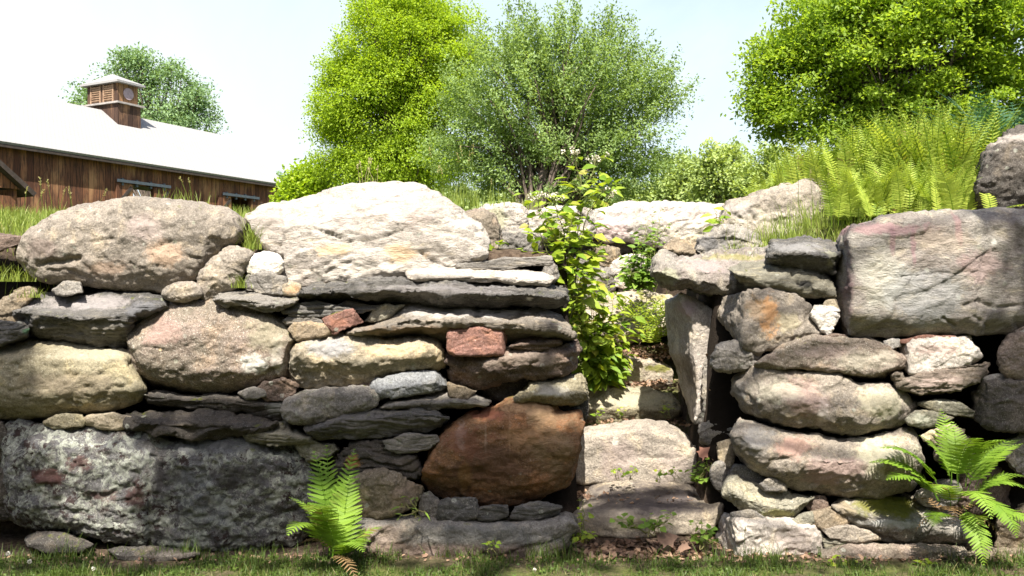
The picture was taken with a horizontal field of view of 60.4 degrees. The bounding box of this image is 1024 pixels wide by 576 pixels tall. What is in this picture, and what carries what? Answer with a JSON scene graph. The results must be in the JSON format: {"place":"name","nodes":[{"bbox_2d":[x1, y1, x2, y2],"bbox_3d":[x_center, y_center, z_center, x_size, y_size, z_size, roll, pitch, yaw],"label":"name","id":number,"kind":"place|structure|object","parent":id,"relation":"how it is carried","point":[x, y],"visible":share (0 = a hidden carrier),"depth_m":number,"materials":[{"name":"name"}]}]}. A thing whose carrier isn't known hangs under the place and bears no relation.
{"place":"outdoors","nodes":[
{"label":"outdoors","id":0,"kind":"place"},
{"bbox_2d":[0,74,282,214],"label":"barn","id":1,"kind":"structure","parent":0,"point":[111,140],"depth_m":37.80,"materials":[{"name":"brown"}]},
{"bbox_2d":[0,208,1023,575],"bbox_3d":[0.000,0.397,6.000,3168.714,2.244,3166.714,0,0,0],"label":"ground","id":2,"kind":"structure","parent":0,"point":[724,412],"depth_m":5.40,"materials":[{"name":"soil"}]},
{"bbox_2d":[0,160,35,211],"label":"shed","id":3,"kind":"structure","parent":2,"relation":"on","point":[13,185],"depth_m":29.20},
{"bbox_2d":[24,531,93,554],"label":"stone","id":4,"kind":"object","parent":2,"relation":"on","point":[40,541],"visible":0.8,"depth_m":4.89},
{"bbox_2d":[58,41,231,196],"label":"oak tree","id":5,"kind":"object","parent":2,"relation":"on","point":[178,114],"visible":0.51,"depth_m":61.20,"materials":[{"name":"green plant"}]},
{"bbox_2d":[107,545,200,561],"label":"stone","id":6,"kind":"object","parent":2,"relation":"on","point":[133,553],"visible":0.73,"depth_m":4.85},
{"bbox_2d":[0,418,321,551],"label":"boulder","id":7,"kind":"object","parent":2,"relation":"on","point":[133,488],"visible":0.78,"depth_m":4.96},
{"bbox_2d":[0,337,146,420],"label":"boulder","id":8,"kind":"object","parent":7,"relation":"on","point":[41,379],"visible":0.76,"depth_m":5.00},
{"bbox_2d":[0,320,29,346],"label":"stone","id":9,"kind":"object","parent":8,"relation":"on","point":[12,332],"visible":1,"depth_m":5.00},
{"bbox_2d":[0,286,38,321],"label":"stone","id":10,"kind":"object","parent":9,"relation":"on","point":[8,305],"visible":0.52,"depth_m":5.14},
{"bbox_2d":[12,289,168,348],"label":"slab","id":11,"kind":"structure","parent":8,"relation":"on","point":[103,318],"depth_m":5.09,"materials":[{"name":"grey stone"}]},
{"bbox_2d":[14,196,248,294],"bbox_3d":[-2.421,-0.263,5.525,1.616,0.618,0.839,0,0,0],"label":"boulder","id":12,"kind":"object","parent":11,"relation":"on","point":[155,245],"visible":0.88,"depth_m":5.16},
{"bbox_2d":[123,407,281,441],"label":"slab","id":13,"kind":"structure","parent":7,"relation":"on","point":[200,424],"depth_m":4.97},
{"bbox_2d":[144,390,282,420],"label":"slab","id":14,"kind":"structure","parent":13,"relation":"on","point":[230,402],"depth_m":5.05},
{"bbox_2d":[126,298,295,393],"bbox_3d":[-1.818,0.352,5.324,1.154,0.607,0.733,0,0,0],"label":"boulder","id":15,"kind":"object","parent":14,"relation":"on","point":[199,346],"visible":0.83,"depth_m":5.00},
{"bbox_2d":[161,281,202,302],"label":"stone","id":16,"kind":"object","parent":15,"relation":"on","point":[184,291],"visible":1,"depth_m":5.02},
{"bbox_2d":[196,245,253,300],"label":"stone","id":17,"kind":"object","parent":15,"relation":"on","point":[213,279],"visible":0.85,"depth_m":5.07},
{"bbox_2d":[213,287,298,312],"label":"slab","id":18,"kind":"structure","parent":15,"relation":"on","point":[261,302],"depth_m":5.00,"materials":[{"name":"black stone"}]},
{"bbox_2d":[241,271,287,295],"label":"stone","id":19,"kind":"object","parent":18,"relation":"on","point":[269,283],"visible":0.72,"depth_m":5.06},
{"bbox_2d":[245,251,284,274],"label":"stone","id":20,"kind":"object","parent":19,"relation":"on","point":[265,261],"visible":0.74,"depth_m":5.08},
{"bbox_2d":[244,181,490,286],"bbox_3d":[-0.924,-0.330,5.572,1.592,0.710,0.959,0,0,0],"label":"boulder","id":21,"kind":"object","parent":18,"relation":"on","point":[346,232],"visible":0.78,"depth_m":5.16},
{"bbox_2d":[413,144,527,208],"bbox_3d":[-0.336,-0.770,5.971,0.823,0.429,0.485,0,0,25],"label":"grass tuft","id":22,"kind":"object","parent":21,"relation":"on","point":[472,203],"visible":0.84,"depth_m":5.99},
{"bbox_2d":[258,377,299,401],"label":"stone","id":23,"kind":"object","parent":14,"relation":"on","point":[280,389],"visible":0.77,"depth_m":5.02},
{"bbox_2d":[243,419,312,446],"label":"stone","id":24,"kind":"object","parent":7,"relation":"on","point":[284,433],"visible":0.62,"depth_m":4.97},
{"bbox_2d":[268,157,337,201],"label":"shrub","id":25,"kind":"object","parent":2,"relation":"on","point":[293,184],"visible":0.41,"depth_m":29.35,"materials":[{"name":"green plant"}]},
{"bbox_2d":[295,0,501,199],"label":"maple tree","id":26,"kind":"object","parent":2,"relation":"on","point":[395,83],"visible":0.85,"depth_m":27.10,"materials":[{"name":"green plant"}]},
{"bbox_2d":[0,197,895,337],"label":"field grass","id":27,"kind":"structure","parent":2,"relation":"on","point":[19,219],"depth_m":6.41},
{"bbox_2d":[725,213,838,241],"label":"grass tuft","id":28,"kind":"object","parent":27,"relation":"on","point":[791,234],"visible":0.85,"depth_m":5.72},
{"bbox_2d":[348,511,578,556],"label":"slab","id":29,"kind":"structure","parent":2,"relation":"on","point":[410,533],"depth_m":4.88,"materials":[{"name":"grey stone"}]},
{"bbox_2d":[347,467,424,519],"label":"stone","id":30,"kind":"object","parent":29,"relation":"on","point":[382,491],"visible":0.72,"depth_m":4.89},
{"bbox_2d":[331,438,423,480],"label":"stone","id":31,"kind":"object","parent":30,"relation":"on","point":[372,454],"visible":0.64,"depth_m":4.97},
{"bbox_2d":[303,407,449,440],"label":"slab","id":32,"kind":"structure","parent":31,"relation":"on","point":[376,423],"depth_m":4.94,"materials":[{"name":"stone"}]},
{"bbox_2d":[280,385,379,425],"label":"stone","id":33,"kind":"object","parent":32,"relation":"on","point":[310,406],"visible":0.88,"depth_m":4.94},
{"bbox_2d":[288,331,446,388],"bbox_3d":[-0.886,0.442,5.263,1.020,0.390,0.665,0,0,0],"label":"stone","id":34,"kind":"object","parent":33,"relation":"on","point":[341,359],"visible":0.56,"depth_m":4.99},
{"bbox_2d":[287,320,331,341],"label":"stone","id":35,"kind":"object","parent":34,"relation":"on","point":[304,330],"visible":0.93,"depth_m":5.00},
{"bbox_2d":[282,314,323,325],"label":"stone","id":36,"kind":"object","parent":35,"relation":"on","point":[288,320],"visible":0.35,"depth_m":5.03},
{"bbox_2d":[281,300,351,318],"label":"slab","id":37,"kind":"structure","parent":36,"relation":"on","point":[320,309],"depth_m":5.02,"materials":[{"name":"grey stone"}]},
{"bbox_2d":[322,308,363,334],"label":"stone","id":38,"kind":"object","parent":34,"relation":"on","point":[335,323],"visible":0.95,"depth_m":4.98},
{"bbox_2d":[378,388,491,410],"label":"slab","id":39,"kind":"structure","parent":32,"relation":"on","point":[438,400],"depth_m":4.98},
{"bbox_2d":[369,370,446,400],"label":"stone","id":40,"kind":"object","parent":39,"relation":"on","point":[405,384],"visible":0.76,"depth_m":4.97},
{"bbox_2d":[382,432,439,453],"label":"slab","id":41,"kind":"structure","parent":31,"relation":"on","point":[409,442],"depth_m":4.93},
{"bbox_2d":[436,497,479,520],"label":"stone","id":42,"kind":"object","parent":29,"relation":"on","point":[459,509],"visible":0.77,"depth_m":4.92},
{"bbox_2d":[510,501,562,519],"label":"stone","id":43,"kind":"object","parent":29,"relation":"on","point":[537,510],"visible":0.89,"depth_m":4.93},
{"bbox_2d":[420,396,585,507],"bbox_3d":[-0.057,0.983,5.280,0.971,0.723,0.766,0,0,0],"label":"boulder","id":44,"kind":"object","parent":43,"relation":"on","point":[509,452],"visible":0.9,"depth_m":4.95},
{"bbox_2d":[479,379,549,400],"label":"stone","id":45,"kind":"object","parent":44,"relation":"on","point":[502,391],"visible":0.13,"depth_m":5.22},
{"bbox_2d":[444,339,582,389],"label":"slab","id":46,"kind":"structure","parent":45,"relation":"on","point":[509,365],"depth_m":5.01,"materials":[{"name":"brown stone"}]},
{"bbox_2d":[345,303,576,347],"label":"slab","id":47,"kind":"structure","parent":46,"relation":"on","point":[411,319],"depth_m":4.99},
{"bbox_2d":[296,275,569,309],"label":"slab","id":48,"kind":"structure","parent":47,"relation":"on","point":[443,294],"depth_m":5.02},
{"bbox_2d":[405,266,556,286],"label":"slab","id":49,"kind":"structure","parent":48,"relation":"on","point":[520,277],"depth_m":5.05,"materials":[{"name":"grey stone"}]},
{"bbox_2d":[455,255,553,269],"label":"slab","id":50,"kind":"structure","parent":49,"relation":"on","point":[506,263],"depth_m":5.12,"materials":[{"name":"grey stone"}]},
{"bbox_2d":[446,326,506,356],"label":"stone","id":51,"kind":"object","parent":46,"relation":"on","point":[477,341],"visible":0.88,"depth_m":4.93,"materials":[{"name":"red stone"}]},
{"bbox_2d":[558,400,588,419],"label":"stone","id":52,"kind":"object","parent":44,"relation":"on","point":[584,407],"visible":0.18,"depth_m":5.16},
{"bbox_2d":[513,373,589,406],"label":"slab","id":53,"kind":"structure","parent":52,"relation":"on","point":[570,390],"depth_m":5.01,"materials":[{"name":"stone"}]},
{"bbox_2d":[465,208,502,247],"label":"stone","id":54,"kind":"object","parent":2,"relation":"on","point":[488,219],"visible":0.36,"depth_m":6.32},
{"bbox_2d":[2,342,1016,564],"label":"leaf litter","id":55,"kind":"object","parent":2,"relation":"on","point":[613,550],"visible":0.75,"depth_m":5.03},
{"bbox_2d":[0,533,1023,575],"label":"grass","id":56,"kind":"structure","parent":2,"relation":"on","point":[253,560],"depth_m":4.70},
{"bbox_2d":[286,445,381,575],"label":"fern","id":57,"kind":"object","parent":56,"relation":"on","point":[333,529],"visible":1,"depth_m":4.64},
{"bbox_2d":[499,228,540,250],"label":"stone","id":58,"kind":"object","parent":2,"relation":"on","point":[515,239],"visible":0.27,"depth_m":7.10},
{"bbox_2d":[478,202,528,230],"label":"stone","id":59,"kind":"object","parent":58,"relation":"on","point":[511,216],"visible":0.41,"depth_m":7.40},
{"bbox_2d":[527,205,596,241],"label":"stone","id":60,"kind":"object","parent":58,"relation":"on","point":[534,221],"visible":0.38,"depth_m":7.50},
{"bbox_2d":[407,0,705,209],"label":"apple tree","id":61,"kind":"object","parent":2,"relation":"on","point":[524,66],"visible":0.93,"depth_m":17.44,"materials":[{"name":"green plant"}]},
{"bbox_2d":[513,146,624,296],"bbox_3d":[0.366,-0.428,5.676,0.728,0.984,0.551,0,0,0],"label":"weed","id":62,"kind":"object","parent":2,"relation":"on","point":[565,209],"visible":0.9,"depth_m":5.67,"materials":[{"name":"green plant"}]},
{"bbox_2d":[519,211,624,319],"bbox_3d":[0.383,-0.137,5.621,0.680,0.685,0.476,0,0,0],"label":"weed","id":63,"kind":"object","parent":2,"relation":"on","point":[558,255],"visible":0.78,"depth_m":5.54,"materials":[{"name":"green plant"}]},
{"bbox_2d":[567,260,646,392],"bbox_3d":[0.619,0.276,6.563,0.732,0.969,0.642,0,0,-40],"label":"weed","id":64,"kind":"object","parent":2,"relation":"on","point":[590,338],"visible":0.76,"depth_m":6.44,"materials":[{"name":"green plant"}]},
{"bbox_2d":[585,290,672,342],"bbox_3d":[1.039,0.245,7.598,0.869,0.462,0.742,0,0,0],"label":"stone step","id":65,"kind":"object","parent":2,"relation":"on","point":[646,296],"visible":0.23,"depth_m":7.45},
{"bbox_2d":[613,298,666,341],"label":"ferny moss","id":66,"kind":"object","parent":65,"relation":"on","point":[660,315],"visible":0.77,"depth_m":7.01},
{"bbox_2d":[614,226,662,291],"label":"shrub","id":67,"kind":"object","parent":66,"relation":"on","point":[639,278],"visible":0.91,"depth_m":7.05,"materials":[{"name":"green plant"}]},
{"bbox_2d":[584,385,681,422],"bbox_3d":[0.869,0.890,6.670,0.848,0.345,0.627,0,0,0],"label":"stone step","id":68,"kind":"object","parent":2,"relation":"on","point":[638,402],"visible":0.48,"depth_m":6.41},
{"bbox_2d":[576,419,696,484],"bbox_3d":[0.839,1.134,6.039,0.931,0.491,0.644,0,0,0],"label":"stone step","id":69,"kind":"object","parent":2,"relation":"on","point":[645,448],"visible":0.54,"depth_m":5.74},
{"bbox_2d":[602,356,672,387],"bbox_3d":[0.942,0.695,7.068,0.754,0.335,0.548,0,0,0],"label":"stone step","id":70,"kind":"object","parent":2,"relation":"on","point":[649,368],"visible":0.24,"depth_m":6.82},
{"bbox_2d":[573,480,723,538],"bbox_3d":[0.860,1.455,5.578,1.042,0.421,0.757,0,0,0],"label":"stone step","id":71,"kind":"object","parent":2,"relation":"on","point":[603,510],"visible":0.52,"depth_m":5.25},
{"bbox_2d":[593,200,723,248],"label":"boulder","id":72,"kind":"object","parent":2,"relation":"on","point":[624,221],"visible":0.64,"depth_m":8.02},
{"bbox_2d":[629,148,705,202],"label":"tree","id":73,"kind":"object","parent":2,"relation":"on","point":[675,180],"visible":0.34,"depth_m":43.12,"materials":[{"name":"green plant"}]},
{"bbox_2d":[664,292,711,422],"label":"stone","id":74,"kind":"object","parent":2,"relation":"on","point":[688,320],"visible":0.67,"depth_m":5.68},
{"bbox_2d":[673,135,754,203],"bbox_3d":[9.530,-3.528,39.972,4.435,6.655,3.939,0,0,0],"label":"tree","id":75,"kind":"object","parent":2,"relation":"on","point":[710,185],"visible":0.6,"depth_m":39.55,"materials":[{"name":"green plant"}]},
{"bbox_2d":[694,223,763,253],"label":"stone","id":76,"kind":"object","parent":2,"relation":"on","point":[714,237],"visible":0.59,"depth_m":6.21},
{"bbox_2d":[724,141,797,199],"bbox_3d":[11.247,-3.249,38.161,4.187,6.098,3.849,0,0,0],"label":"tree","id":77,"kind":"object","parent":2,"relation":"on","point":[746,174],"visible":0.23,"depth_m":37.57,"materials":[{"name":"green plant"}]},
{"bbox_2d":[715,512,826,555],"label":"boulder","id":78,"kind":"object","parent":2,"relation":"on","point":[780,532],"visible":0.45,"depth_m":4.94,"materials":[{"name":"stone"}]},
{"bbox_2d":[721,474,815,517],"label":"stone","id":79,"kind":"object","parent":78,"relation":"on","point":[738,492],"visible":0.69,"depth_m":5.02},
{"bbox_2d":[718,178,829,241],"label":"boulder","id":80,"kind":"object","parent":2,"relation":"on","point":[753,208],"visible":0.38,"depth_m":6.75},
{"bbox_2d":[763,155,849,228],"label":"grass tuft","id":81,"kind":"object","parent":2,"relation":"on","point":[815,222],"visible":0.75,"depth_m":6.19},
{"bbox_2d":[772,125,856,184],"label":"fern","id":82,"kind":"object","parent":2,"relation":"on","point":[801,176],"visible":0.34,"depth_m":6.95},
{"bbox_2d":[800,109,897,191],"bbox_3d":[2.654,-0.987,6.852,0.820,0.697,0.666,0,0,0],"label":"fern","id":83,"kind":"object","parent":2,"relation":"on","point":[830,164],"visible":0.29,"depth_m":6.76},
{"bbox_2d":[819,162,893,227],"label":"fern","id":84,"kind":"object","parent":2,"relation":"on","point":[850,192],"visible":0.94,"depth_m":5.94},
{"bbox_2d":[821,116,913,186],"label":"fern","id":85,"kind":"object","parent":2,"relation":"on","point":[847,154],"visible":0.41,"depth_m":6.56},
{"bbox_2d":[720,0,1023,168],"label":"maple tree","id":86,"kind":"object","parent":2,"relation":"on","point":[869,46],"visible":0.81,"depth_m":14.49,"materials":[{"name":"green plant"}]},
{"bbox_2d":[833,152,938,221],"bbox_3d":[2.644,-0.695,6.100,0.766,0.497,0.566,0,0,-18],"label":"fern","id":87,"kind":"object","parent":2,"relation":"on","point":[892,178],"visible":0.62,"depth_m":5.93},
{"bbox_2d":[818,543,966,559],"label":"slab","id":88,"kind":"structure","parent":2,"relation":"on","point":[907,551],"depth_m":4.87,"materials":[{"name":"grey stone"}]},
{"bbox_2d":[822,538,875,548],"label":"stone","id":89,"kind":"object","parent":88,"relation":"on","point":[828,543],"visible":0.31,"depth_m":4.96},
{"bbox_2d":[821,524,880,543],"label":"stone","id":90,"kind":"object","parent":89,"relation":"on","point":[848,533],"visible":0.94,"depth_m":4.94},
{"bbox_2d":[853,101,941,178],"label":"fern","id":91,"kind":"object","parent":2,"relation":"on","point":[872,158],"visible":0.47,"depth_m":6.39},
{"bbox_2d":[831,493,971,545],"bbox_3d":[2.317,1.409,5.241,1.004,0.421,0.635,0,0,0],"label":"boulder","id":92,"kind":"object","parent":2,"relation":"on","point":[897,518],"visible":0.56,"depth_m":4.98,"materials":[{"name":"grey stone"}]},
{"bbox_2d":[729,417,925,499],"bbox_3d":[1.890,1.026,5.290,1.299,0.556,0.747,0,0,0],"label":"boulder","id":93,"kind":"object","parent":92,"relation":"on","point":[820,463],"visible":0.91,"depth_m":4.99,"materials":[{"name":"stone"}]},
{"bbox_2d":[730,366,917,435],"bbox_3d":[1.901,0.670,5.308,1.214,0.455,0.747,0,0,0],"label":"boulder","id":94,"kind":"object","parent":93,"relation":"on","point":[838,403],"visible":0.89,"depth_m":5.00,"materials":[{"name":"stone"}]},
{"bbox_2d":[709,339,761,373],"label":"stone","id":95,"kind":"object","parent":94,"relation":"on","point":[730,356],"visible":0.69,"depth_m":5.08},
{"bbox_2d":[717,287,824,355],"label":"stone","id":96,"kind":"object","parent":95,"relation":"on","point":[757,321],"visible":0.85,"depth_m":5.07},
{"bbox_2d":[650,245,768,296],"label":"boulder","id":97,"kind":"object","parent":96,"relation":"on","point":[709,273],"visible":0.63,"depth_m":5.53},
{"bbox_2d":[729,261,836,299],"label":"stone","id":98,"kind":"object","parent":96,"relation":"on","point":[807,284],"visible":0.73,"depth_m":5.14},
{"bbox_2d":[765,235,841,275],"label":"stone","id":99,"kind":"object","parent":98,"relation":"on","point":[808,253],"visible":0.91,"depth_m":5.17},
{"bbox_2d":[754,334,906,379],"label":"stone","id":100,"kind":"object","parent":94,"relation":"on","point":[867,358],"visible":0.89,"depth_m":4.99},
{"bbox_2d":[822,333,846,336],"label":"stone","id":101,"kind":"object","parent":100,"relation":"on","point":[834,334],"visible":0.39,"depth_m":5.04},
{"bbox_2d":[809,303,839,334],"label":"stone","id":102,"kind":"object","parent":101,"relation":"on","point":[825,318],"visible":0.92,"depth_m":5.05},
{"bbox_2d":[913,478,962,509],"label":"stone","id":103,"kind":"object","parent":92,"relation":"on","point":[924,493],"visible":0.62,"depth_m":5.00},
{"bbox_2d":[871,409,1023,564],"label":"fern","id":104,"kind":"object","parent":92,"relation":"on","point":[955,457],"visible":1,"depth_m":4.72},
{"bbox_2d":[842,94,961,176],"bbox_3d":[2.923,-0.980,6.535,0.741,0.785,0.812,0,0,0],"label":"fern","id":105,"kind":"object","parent":2,"relation":"on","point":[880,156],"visible":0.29,"depth_m":6.35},
{"bbox_2d":[882,158,963,214],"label":"fern","id":106,"kind":"object","parent":2,"relation":"on","point":[928,195],"visible":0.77,"depth_m":5.87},
{"bbox_2d":[867,94,998,185],"bbox_3d":[3.072,-0.978,6.416,0.834,0.827,0.752,0,0,33],"label":"fern","id":107,"kind":"object","parent":2,"relation":"on","point":[929,154],"visible":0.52,"depth_m":6.28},
{"bbox_2d":[917,398,974,417],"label":"stone","id":108,"kind":"object","parent":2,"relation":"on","point":[949,407],"visible":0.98,"depth_m":5.02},
{"bbox_2d":[890,361,990,396],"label":"slab","id":109,"kind":"structure","parent":108,"relation":"on","point":[943,380],"depth_m":4.98,"materials":[{"name":"grey stone"}]},
{"bbox_2d":[898,334,982,375],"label":"stone","id":110,"kind":"object","parent":109,"relation":"on","point":[927,354],"visible":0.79,"depth_m":4.98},
{"bbox_2d":[832,207,1023,338],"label":"boulder","id":111,"kind":"object","parent":110,"relation":"on","point":[909,274],"visible":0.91,"depth_m":4.97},
{"bbox_2d":[895,159,997,209],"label":"fern","id":112,"kind":"object","parent":2,"relation":"on","point":[968,196],"visible":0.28,"depth_m":5.90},
{"bbox_2d":[917,97,1023,192],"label":"fern","id":113,"kind":"object","parent":2,"relation":"on","point":[957,131],"visible":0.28,"depth_m":6.32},
{"bbox_2d":[954,463,1011,520],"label":"stone","id":114,"kind":"object","parent":2,"relation":"on","point":[1000,493],"visible":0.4,"depth_m":5.15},
{"bbox_2d":[967,546,1023,558],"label":"slab","id":115,"kind":"structure","parent":2,"relation":"on","point":[994,549],"depth_m":4.90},
{"bbox_2d":[994,503,1023,547],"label":"stone","id":116,"kind":"object","parent":115,"relation":"on","point":[1008,537],"visible":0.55,"depth_m":5.01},
{"bbox_2d":[973,125,1023,209],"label":"boulder","id":117,"kind":"object","parent":2,"relation":"on","point":[1001,172],"visible":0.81,"depth_m":5.79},
{"bbox_2d":[996,433,1023,477],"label":"stone","id":118,"kind":"object","parent":2,"relation":"on","point":[1014,459],"visible":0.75,"depth_m":5.03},
{"bbox_2d":[970,378,1023,433],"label":"boulder","id":119,"kind":"object","parent":118,"relation":"on","point":[997,405],"visible":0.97,"depth_m":4.96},
{"bbox_2d":[981,373,1005,380],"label":"slab","id":120,"kind":"structure","parent":119,"relation":"on","point":[998,376],"depth_m":5.02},
{"bbox_2d":[996,326,1023,379],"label":"stone","id":121,"kind":"object","parent":120,"relation":"on","point":[1010,358],"visible":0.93,"depth_m":4.98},
{"bbox_2d":[0,0,1023,201],"label":"sky","id":122,"kind":"structure","parent":0,"point":[259,53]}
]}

